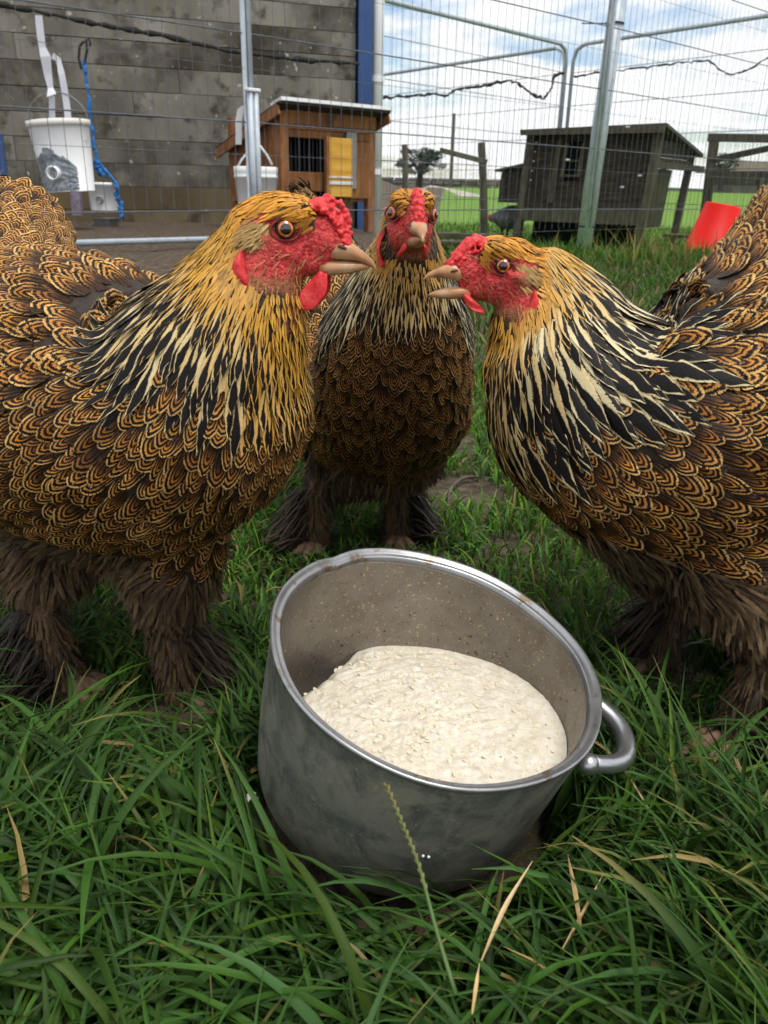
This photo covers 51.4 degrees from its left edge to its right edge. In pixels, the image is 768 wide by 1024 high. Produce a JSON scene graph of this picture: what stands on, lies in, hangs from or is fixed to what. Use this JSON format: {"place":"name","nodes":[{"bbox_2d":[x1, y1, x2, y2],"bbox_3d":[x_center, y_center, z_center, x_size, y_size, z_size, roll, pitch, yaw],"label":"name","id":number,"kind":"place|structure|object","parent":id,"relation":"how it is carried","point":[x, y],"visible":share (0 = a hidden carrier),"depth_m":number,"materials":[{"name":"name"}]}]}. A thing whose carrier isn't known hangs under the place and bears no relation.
{"place":"outdoors","nodes":[
{"label":"outdoors","id":0,"kind":"place"},
{"bbox_2d":[0,180,767,1023],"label":"ground","id":1,"kind":"structure","parent":0,"point":[160,258],"depth_m":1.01,"materials":[{"name":"green plant"}]},
{"bbox_2d":[70,192,83,215],"bbox_3d":[-2.015,-2.050,5.229,0.060,0.200,0.050,1,22,0],"label":"carton","id":2,"kind":"object","parent":1,"relation":"on","point":[76,199],"visible":0.64,"depth_m":5.22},
{"bbox_2d":[93,217,119,226],"bbox_3d":[-1.772,-1.848,5.093,0.171,0.053,0.170,1,22,0],"label":"water pan","id":3,"kind":"object","parent":1,"relation":"on","point":[102,222],"visible":0.93,"depth_m":5.04,"materials":[{"name":"grey metal"}]},
{"bbox_2d":[0,0,250,245],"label":"wire fence panel","id":4,"kind":"object","parent":1,"relation":"on","point":[123,240],"visible":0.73,"depth_m":3.27,"materials":[{"name":"metal"}]},
{"bbox_2d":[0,0,355,228],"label":"barn wall","id":5,"kind":"structure","parent":1,"relation":"on","point":[309,86],"depth_m":5.45,"materials":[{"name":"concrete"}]},
{"bbox_2d":[0,134,7,175],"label":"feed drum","id":6,"kind":"object","parent":5,"relation":"attached to","point":[3,159],"visible":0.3,"depth_m":5.20,"materials":[{"name":"blue paint"}]},
{"bbox_2d":[25,91,94,192],"bbox_3d":[-1.810,-2.061,4.462,0.342,0.520,0.350,1,22,0],"label":"hanging bucket","id":7,"kind":"object","parent":5,"relation":"hanging from","point":[75,155],"visible":0.94,"depth_m":4.38,"materials":[{"name":"white plastic"}]},
{"bbox_2d":[35,15,55,96],"bbox_3d":[-1.821,-2.450,4.294,0.077,0.389,0.034,1,22,0],"label":"webbing strap","id":8,"kind":"object","parent":7,"relation":"attached to","point":[45,56],"visible":1,"depth_m":4.30,"materials":[{"name":"white fabric"}]},
{"bbox_2d":[49,95,54,117],"bbox_3d":[-1.838,-2.235,4.420,0.046,0.132,0.004,1,22,0],"label":"webbing tail","id":9,"kind":"object","parent":7,"relation":"attached to","point":[51,105],"visible":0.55,"depth_m":4.41},
{"bbox_2d":[51,53,70,117],"bbox_3d":[-1.765,-2.322,4.368,0.076,0.333,0.014,1,22,0],"label":"webbing tail","id":10,"kind":"object","parent":7,"relation":"attached to","point":[64,89],"visible":0.91,"depth_m":4.36},
{"bbox_2d":[77,38,90,69],"bbox_3d":[-1.740,-2.665,4.641,0.099,0.162,0.033,1,22,0],"label":"hanging clip","id":11,"kind":"object","parent":5,"relation":"attached to","point":[79,52],"visible":0.94,"depth_m":4.64,"materials":[{"name":"black metal"}]},
{"bbox_2d":[82,59,119,187],"bbox_3d":[-1.699,-2.319,4.793,0.153,0.700,0.030,1,22,0],"label":"blue rope","id":12,"kind":"object","parent":11,"relation":"hanging from","point":[89,107],"visible":0.91,"depth_m":4.79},
{"bbox_2d":[94,159,104,178],"bbox_3d":[-1.735,-2.092,4.865,0.066,0.112,0.048,1,22,0],"label":"rope knot","id":13,"kind":"object","parent":12,"relation":"attached to","point":[97,164],"visible":0.93,"depth_m":4.85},
{"bbox_2d":[89,182,118,210],"bbox_3d":[-1.752,-1.972,4.985,0.184,0.161,0.191,1,22,0],"label":"bucket","id":14,"kind":"object","parent":12,"relation":"hanging from","point":[97,199],"visible":0.73,"depth_m":4.93,"materials":[{"name":"white plastic"}]},
{"bbox_2d":[114,185,124,218],"bbox_3d":[-1.627,-1.906,4.910,0.050,0.197,0.050,1,22,0],"label":"rope tail","id":15,"kind":"object","parent":12,"relation":"hanging from","point":[116,195],"visible":0.79,"depth_m":4.90},
{"bbox_2d":[0,1,358,65],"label":"rolled netting","id":16,"kind":"object","parent":5,"relation":"attached to","point":[80,20],"visible":0.9,"depth_m":5.09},
{"bbox_2d":[0,169,375,719],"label":"hen","id":17,"kind":"object","parent":1,"relation":"on","point":[156,430],"visible":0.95,"depth_m":0.49,"materials":[{"name":"brown"}]},
{"bbox_2d":[244,88,261,196],"bbox_3d":[-0.574,-1.525,3.567,0.066,0.655,0.035,-18,29,-38],"label":"fence post","id":18,"kind":"object","parent":1,"relation":"on","point":[254,138],"visible":0.79,"depth_m":3.51,"materials":[{"name":"metal"}]},
{"bbox_2d":[233,145,277,202],"bbox_3d":[-0.705,-1.792,4.405,0.240,0.455,0.240,1,22,0],"label":"lidded bucket","id":19,"kind":"object","parent":1,"relation":"on","point":[269,175],"visible":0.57,"depth_m":4.32,"materials":[{"name":"white plastic"}]},
{"bbox_2d":[215,96,392,231],"bbox_3d":[-0.524,-2.231,5.203,0.843,0.750,0.786,-16,28,-37],"label":"brown hutch","id":20,"kind":"object","parent":1,"relation":"on","point":[325,144],"visible":0.71,"depth_m":4.96,"materials":[{"name":"brown wood"}]},
{"bbox_2d":[324,137,352,196],"bbox_3d":[-0.282,-2.150,4.983,0.205,0.341,0.032,-16,28,-37],"label":"door","id":21,"kind":"structure","parent":20,"relation":"in","point":[337,172],"depth_m":4.97,"materials":[{"name":"yellow wood"}]},
{"bbox_2d":[354,0,372,230],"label":"steel column","id":22,"kind":"structure","parent":1,"relation":"on","point":[363,73],"depth_m":5.71,"materials":[{"name":"blue metal"}]},
{"bbox_2d":[259,177,474,566],"bbox_3d":[-0.028,-0.144,0.887,0.241,0.424,0.464,-12,26,-29],"label":"hen","id":23,"kind":"object","parent":1,"relation":"on","point":[391,349],"visible":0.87,"depth_m":0.75,"materials":[{"name":"brown"}]},
{"bbox_2d":[372,0,384,233],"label":"downpipe","id":24,"kind":"object","parent":1,"relation":"on","point":[377,69],"visible":0.66,"depth_m":5.79,"materials":[{"name":"white plastic"}]},
{"bbox_2d":[0,573,767,1023],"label":"long grass","id":25,"kind":"structure","parent":1,"relation":"on","point":[734,911],"depth_m":0.42,"materials":[{"name":"green plant"}]},
{"bbox_2d":[383,783,457,995],"bbox_3d":[0.014,0.149,0.323,0.003,0.033,0.082,-6,23,-18],"label":"grass stalk","id":26,"kind":"object","parent":25,"relation":"on","point":[438,937],"depth_m":0.32,"materials":[{"name":"green plant"}]},
{"bbox_2d":[472,963,479,1013],"bbox_3d":[0.038,0.199,0.334,0.005,0.006,0.021,1,22,0],"label":"dry straw","id":27,"kind":"object","parent":25,"relation":"on","point":[475,989],"visible":1,"depth_m":0.33,"materials":[{"name":"beige plant"}]},
{"bbox_2d":[481,861,532,960],"bbox_3d":[0.057,0.185,0.373,0.002,0.030,0.040,19,28,37],"label":"dry straw","id":28,"kind":"object","parent":25,"relation":"on","point":[502,912],"visible":1,"depth_m":0.37,"materials":[{"name":"beige plant"}]},
{"bbox_2d":[567,854,581,927],"bbox_3d":[0.094,0.188,0.394,0.006,0.029,0.021,1,22,0],"label":"dry straw","id":29,"kind":"object","parent":25,"relation":"on","point":[575,895],"visible":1,"depth_m":0.39,"materials":[{"name":"beige plant"}]},
{"bbox_2d":[563,875,602,948],"bbox_3d":[0.100,0.199,0.399,0.001,0.019,0.040,19,28,37],"label":"dry straw","id":30,"kind":"object","parent":25,"relation":"on","point":[582,913],"visible":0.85,"depth_m":0.40,"materials":[{"name":"beige plant"}]},
{"bbox_2d":[594,741,691,960],"bbox_3d":[0.149,0.192,0.474,0.025,0.063,0.135,-3,23,-11],"label":"grass stalk","id":31,"kind":"object","parent":25,"relation":"on","point":[600,745],"depth_m":0.48,"materials":[{"name":"plant"}]},
{"bbox_2d":[691,758,727,839],"bbox_3d":[0.204,0.197,0.484,0.010,0.044,0.092,1,22,0],"label":"grass stalk","id":32,"kind":"object","parent":25,"relation":"on","point":[721,793],"depth_m":0.50,"materials":[{"name":"green plant"}]},
{"bbox_2d":[733,756,758,887],"bbox_3d":[0.212,0.186,0.464,0.005,0.042,0.083,4,22,7],"label":"grass stalk","id":33,"kind":"object","parent":25,"relation":"on","point":[737,763],"depth_m":0.48,"materials":[{"name":"green plant"}]},
{"bbox_2d":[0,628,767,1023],"bbox_3d":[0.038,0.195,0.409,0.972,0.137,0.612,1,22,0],"label":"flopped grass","id":34,"kind":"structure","parent":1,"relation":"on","point":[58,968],"depth_m":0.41,"materials":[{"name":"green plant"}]},
{"bbox_2d":[0,499,767,826],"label":"trodden grass","id":35,"kind":"structure","parent":1,"relation":"on","point":[700,667],"depth_m":0.68,"materials":[{"name":"green plant"}]},
{"bbox_2d":[121,643,649,1023],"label":"grass","id":36,"kind":"structure","parent":1,"relation":"on","point":[558,832],"depth_m":0.49,"materials":[{"name":"green plant"}]},
{"bbox_2d":[402,144,407,188],"bbox_3d":[0.268,-4.277,10.133,0.106,0.712,0.077,1,22,0],"label":"field post","id":37,"kind":"object","parent":1,"relation":"on","point":[404,164],"visible":0.6,"depth_m":10.06,"materials":[{"name":"grey wood"}]},
{"bbox_2d":[394,147,446,186],"bbox_3d":[1.489,-14.209,32.983,2.177,1.674,1.661,1,22,0],"label":"hawthorn tree","id":38,"kind":"object","parent":1,"relation":"on","point":[421,156],"visible":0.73,"depth_m":32.76,"materials":[{"name":"green plant"}]},
{"bbox_2d":[244,0,612,237],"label":"wire fence panel","id":39,"kind":"object","parent":1,"relation":"on","point":[249,34],"visible":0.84,"depth_m":4.32,"materials":[{"name":"metal"}]},
{"bbox_2d":[235,106,243,144],"bbox_3d":[-0.635,-1.729,3.568,0.067,0.159,0.003,1,22,0],"label":"tape strip","id":40,"kind":"object","parent":39,"relation":"hanging from","point":[238,125],"visible":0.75,"depth_m":3.57,"materials":[{"name":"white plastic"}]},
{"bbox_2d":[382,177,500,187],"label":"stone wall","id":41,"kind":"structure","parent":1,"relation":"on","point":[444,182],"depth_m":38.58,"materials":[{"name":"grey stone"}]},
{"bbox_2d":[258,548,635,897],"bbox_3d":[0.026,0.131,0.508,0.205,0.166,0.215,-15,27,-34],"label":"cooking pot","id":42,"kind":"object","parent":1,"relation":"on","point":[329,802],"visible":0.87,"depth_m":0.47,"materials":[{"name":"metal"}]},
{"bbox_2d":[285,571,566,756],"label":"husks","id":43,"kind":"object","parent":42,"relation":"in","point":[471,623],"visible":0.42,"depth_m":0.56},
{"bbox_2d":[303,646,566,783],"bbox_3d":[0.018,0.151,0.517,0.193,0.038,0.189,1,22,0],"label":"porridge","id":44,"kind":"object","parent":42,"relation":"in","point":[444,715],"visible":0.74,"depth_m":0.52,"materials":[{"name":"beige food"}]},
{"bbox_2d":[449,113,455,187],"bbox_3d":[3.118,-16.297,36.527,0.140,3.490,0.121,1,22,0],"label":"pole","id":45,"kind":"object","parent":1,"relation":"on","point":[452,148],"visible":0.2,"depth_m":36.36,"materials":[{"name":"grey wood"}]},
{"bbox_2d":[447,475,481,510],"bbox_3d":[0.103,-0.032,1.114,0.026,0.009,0.150,10,24,21],"label":"loose feather","id":46,"kind":"object","parent":1,"relation":"on","point":[455,482],"visible":0.9,"depth_m":1.13,"materials":[{"name":"grey"}]},
{"bbox_2d":[436,232,497,238],"bbox_3d":[0.449,-1.504,4.351,0.341,0.032,0.060,1,22,0],"label":"timber board","id":47,"kind":"object","parent":1,"relation":"on","point":[446,235],"visible":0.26,"depth_m":4.32,"materials":[{"name":"wood"}]},
{"bbox_2d":[383,46,563,214],"bbox_3d":[0.784,-4.511,9.682,0.040,1.665,3.570,-15,27,-34],"label":"wire fence panel","id":48,"kind":"object","parent":1,"relation":"on","point":[545,49],"visible":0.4,"depth_m":9.26,"materials":[{"name":"metal"}]},
{"bbox_2d":[382,0,567,221],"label":"wire fence panel","id":49,"kind":"object","parent":1,"relation":"on","point":[444,14],"visible":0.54,"depth_m":7.23,"materials":[{"name":"metal"}]},
{"bbox_2d":[383,72,564,99],"bbox_3d":[0.784,-4.067,7.622,1.862,0.281,0.060,1,22,0],"label":"netting edge","id":50,"kind":"object","parent":49,"relation":"attached to","point":[534,95],"visible":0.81,"depth_m":7.63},
{"bbox_2d":[478,142,487,233],"bbox_3d":[1.081,-3.497,8.717,0.179,0.985,0.086,1,22,0],"label":"field post","id":51,"kind":"object","parent":1,"relation":"on","point":[483,191],"visible":0.64,"depth_m":8.69,"materials":[{"name":"wood"}]},
{"bbox_2d":[439,148,487,163],"bbox_3d":[0.845,-3.788,8.492,0.517,0.155,0.060,1,22,0],"label":"sloping rail","id":52,"kind":"object","parent":51,"relation":"attached to","point":[464,155],"visible":1,"depth_m":8.47,"materials":[{"name":"grey wood"}]},
{"bbox_2d":[488,205,524,235],"bbox_3d":[1.320,-3.072,8.456,0.446,0.378,0.250,1,22,0],"label":"grey hen","id":53,"kind":"object","parent":1,"relation":"on","point":[504,218],"visible":0.63,"depth_m":8.37,"materials":[{"name":"black plastic"}]},
{"bbox_2d":[444,249,699,385],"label":"rough turf","id":54,"kind":"structure","parent":1,"relation":"on","point":[652,280],"depth_m":3.14,"materials":[{"name":"green plant"}]},
{"bbox_2d":[440,240,461,245],"bbox_3d":[0.380,-1.375,4.080,0.237,0.021,0.060,1,22,0],"label":"timber board","id":55,"kind":"object","parent":54,"relation":"on","point":[446,242],"visible":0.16,"depth_m":4.05,"materials":[{"name":"grey wood"}]},
{"bbox_2d":[423,184,767,768],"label":"hen","id":56,"kind":"object","parent":1,"relation":"on","point":[627,437],"visible":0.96,"depth_m":0.55,"materials":[{"name":"brown"}]},
{"bbox_2d":[494,123,704,248],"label":"dark coop","id":57,"kind":"structure","parent":1,"relation":"on","point":[551,228],"depth_m":7.77,"materials":[{"name":"grey wood"}]},
{"bbox_2d":[560,143,585,176],"bbox_3d":[1.830,-3.403,7.721,0.217,0.297,0.062,16,26,32],"label":"window frame","id":58,"kind":"structure","parent":57,"relation":"in","point":[566,151],"depth_m":7.71,"materials":[{"name":"brown wood"}]},
{"bbox_2d":[576,0,626,252],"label":"scaffold pole","id":59,"kind":"object","parent":1,"relation":"on","point":[583,232],"visible":0.58,"depth_m":5.67,"materials":[{"name":"metal"}]},
{"bbox_2d":[532,216,725,269],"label":"tall weeds","id":60,"kind":"object","parent":1,"relation":"on","point":[655,247],"visible":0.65,"depth_m":4.01,"materials":[{"name":"green plant"}]},
{"bbox_2d":[565,13,767,225],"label":"wire fence panel","id":61,"kind":"object","parent":1,"relation":"on","point":[680,28],"visible":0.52,"depth_m":7.17,"materials":[{"name":"metal"}]},
{"bbox_2d":[574,57,767,77],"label":"netting edge","id":62,"kind":"object","parent":61,"relation":"attached to","point":[665,64],"visible":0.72,"depth_m":7.37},
{"bbox_2d":[589,0,767,229],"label":"wire fence panel","id":63,"kind":"object","parent":1,"relation":"on","point":[612,27],"visible":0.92,"depth_m":5.52,"materials":[{"name":"metal"}]},
{"bbox_2d":[685,201,740,250],"bbox_3d":[2.429,-2.071,5.939,0.391,0.445,0.393,1,22,0],"label":"red bucket","id":64,"kind":"object","parent":1,"relation":"on","point":[713,216],"visible":0.53,"depth_m":5.80,"materials":[{"name":"plastic"}]},
{"bbox_2d":[715,152,741,190],"bbox_3d":[14.826,-14.864,34.852,1.351,1.568,1.109,1,22,0],"label":"hawthorn tree","id":65,"kind":"object","parent":1,"relation":"on","point":[720,164],"visible":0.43,"depth_m":34.70,"materials":[{"name":"green plant"}]},
{"bbox_2d":[695,161,767,193],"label":"farmhouse","id":66,"kind":"object","parent":1,"relation":"on","point":[739,187],"visible":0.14,"depth_m":41.75,"materials":[{"name":"stone"}]},
{"bbox_2d":[700,133,767,211],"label":"coop run","id":67,"kind":"object","parent":1,"relation":"on","point":[717,139],"visible":0.67,"depth_m":7.97,"materials":[{"name":"wood"}]},
{"bbox_2d":[421,185,478,196],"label":"farm track","id":68,"kind":"structure","parent":0,"point":[458,192],"depth_m":26.94,"materials":[{"name":"beige gravel"}]},
{"bbox_2d":[382,0,767,188],"label":"sky","id":69,"kind":"structure","parent":0,"point":[419,28],"materials":[{"name":"white"}]},
{"bbox_2d":[434,217,716,264],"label":"field grass","id":70,"kind":"structure","parent":0,"point":[570,248],"depth_m":4.91,"materials":[{"name":"green plant"}]},
{"bbox_2d":[668,187,702,191],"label":"hills","id":71,"kind":"structure","parent":0,"point":[689,189],"depth_m":221.95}
]}

